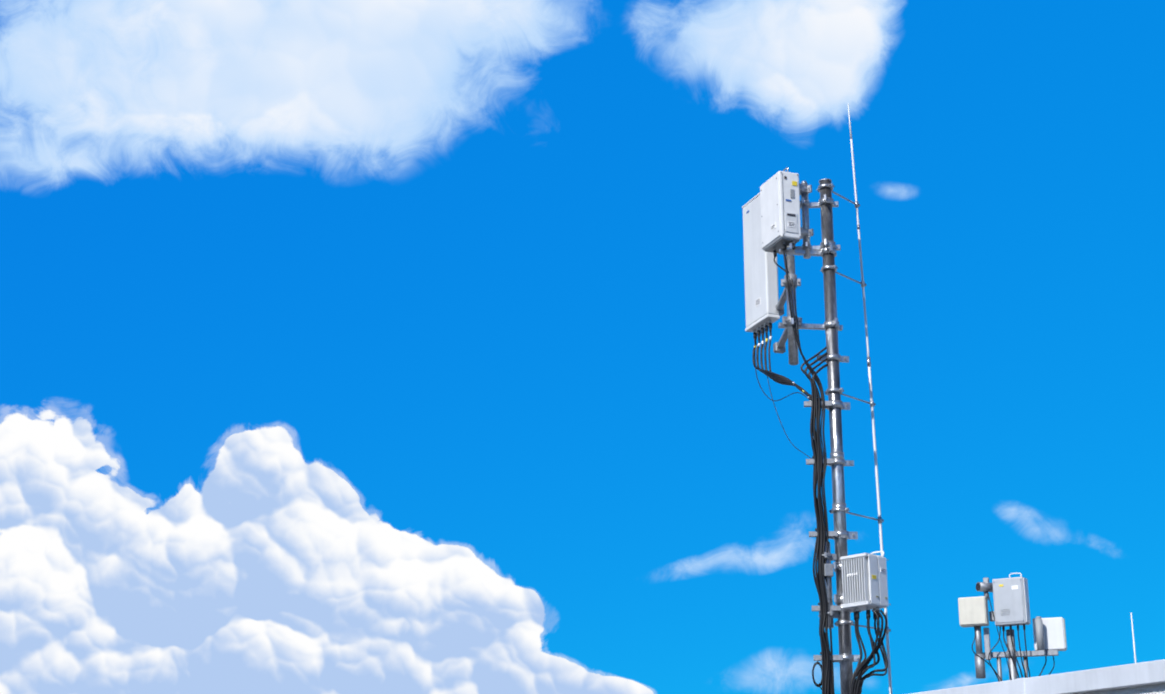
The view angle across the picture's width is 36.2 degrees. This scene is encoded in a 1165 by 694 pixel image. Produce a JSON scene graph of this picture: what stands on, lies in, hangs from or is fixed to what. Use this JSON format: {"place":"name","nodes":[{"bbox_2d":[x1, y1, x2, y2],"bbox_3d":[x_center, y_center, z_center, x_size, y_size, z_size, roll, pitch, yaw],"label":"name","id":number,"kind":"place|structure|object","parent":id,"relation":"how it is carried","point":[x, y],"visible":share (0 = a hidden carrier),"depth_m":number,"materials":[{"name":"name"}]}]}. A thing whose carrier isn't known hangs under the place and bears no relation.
{"place":"outdoors","nodes":[
{"label":"outdoors","id":0,"kind":"place"},
{"bbox_2d":[0,0,1164,693],"label":"sky","id":1,"kind":"structure","parent":0,"point":[346,346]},
{"label":"ground","id":2,"kind":"structure","parent":0,"visible":0},
{"bbox_2d":[1080,683,1164,693],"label":"building","id":3,"kind":"structure","parent":2,"relation":"on","point":[1154,689],"depth_m":10.16,"materials":[{"name":"white paint"}]},
{"bbox_2d":[819,178,852,693],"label":"mast","id":4,"kind":"object","parent":3,"relation":"on","point":[839,517],"visible":0.85,"depth_m":14.56,"materials":[{"name":"grey metal"}]},
{"bbox_2d":[778,181,848,628],"bbox_3d":[1.932,0.397,14.664,0.576,3.823,0.288,3,-17,-10],"label":"mounting bracket","id":5,"kind":"object","parent":4,"relation":"attached to","point":[806,250],"visible":0.75,"depth_m":14.88,"materials":[{"name":"grey metal"}]},
{"bbox_2d":[742,193,801,353],"bbox_3d":[1.650,-0.677,15.391,0.201,1.472,0.927,5,-18,-15],"label":"panel antenna","id":6,"kind":"object","parent":5,"relation":"attached to","point":[764,305],"visible":0.85,"depth_m":15.50,"materials":[{"name":"white paint"}]},
{"bbox_2d":[760,167,813,256],"bbox_3d":[1.761,-1.134,15.206,0.360,0.737,0.380,6,-18,-19],"label":"radio unit","id":7,"kind":"object","parent":5,"relation":"attached to","point":[780,194],"visible":0.92,"depth_m":15.07,"materials":[{"name":"white paint"}]},
{"bbox_2d":[752,249,887,693],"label":"feeder cables","id":8,"kind":"object","parent":5,"relation":"attached to","point":[821,529],"visible":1,"depth_m":14.30,"materials":[{"name":"black plastic"}]},
{"bbox_2d":[804,400,860,662],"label":"clamps","id":9,"kind":"object","parent":4,"relation":"attached to","point":[833,535],"visible":0.75,"depth_m":14.30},
{"bbox_2d":[817,103,891,693],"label":"lightning rod","id":10,"kind":"object","parent":4,"relation":"attached to","point":[872,405],"visible":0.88,"depth_m":14.98,"materials":[{"name":"white metal"}]},
{"bbox_2d":[833,551,890,619],"bbox_3d":[2.188,1.895,14.133,0.414,0.540,0.274,-16,-23,42],"label":"radio unit","id":11,"kind":"object","parent":4,"relation":"attached to","point":[864,581],"visible":0.98,"depth_m":14.02,"materials":[{"name":"grey paint"}]},
{"bbox_2d":[958,573,1066,681],"bbox_3d":[3.248,2.446,13.336,0.785,1.497,0.265,-3,-17,9],"label":"antenna cluster","id":12,"kind":"object","parent":3,"relation":"on","point":[1011,601],"visible":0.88,"depth_m":13.40,"materials":[{"name":"white metal"}]},
{"bbox_2d":[911,659,1164,693],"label":"parapet coping","id":13,"kind":"object","parent":3,"relation":"on","point":[1119,676],"visible":1,"depth_m":10.48,"materials":[{"name":"paint"}]},
{"bbox_2d":[1131,612,1136,662],"bbox_3d":[3.793,2.395,12.134,0.080,1.170,0.080,-3,-17,9],"label":"lightning rod","id":14,"kind":"object","parent":13,"relation":"on","point":[1133,639],"visible":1,"depth_m":12.24,"materials":[{"name":"white metal"}]}
]}

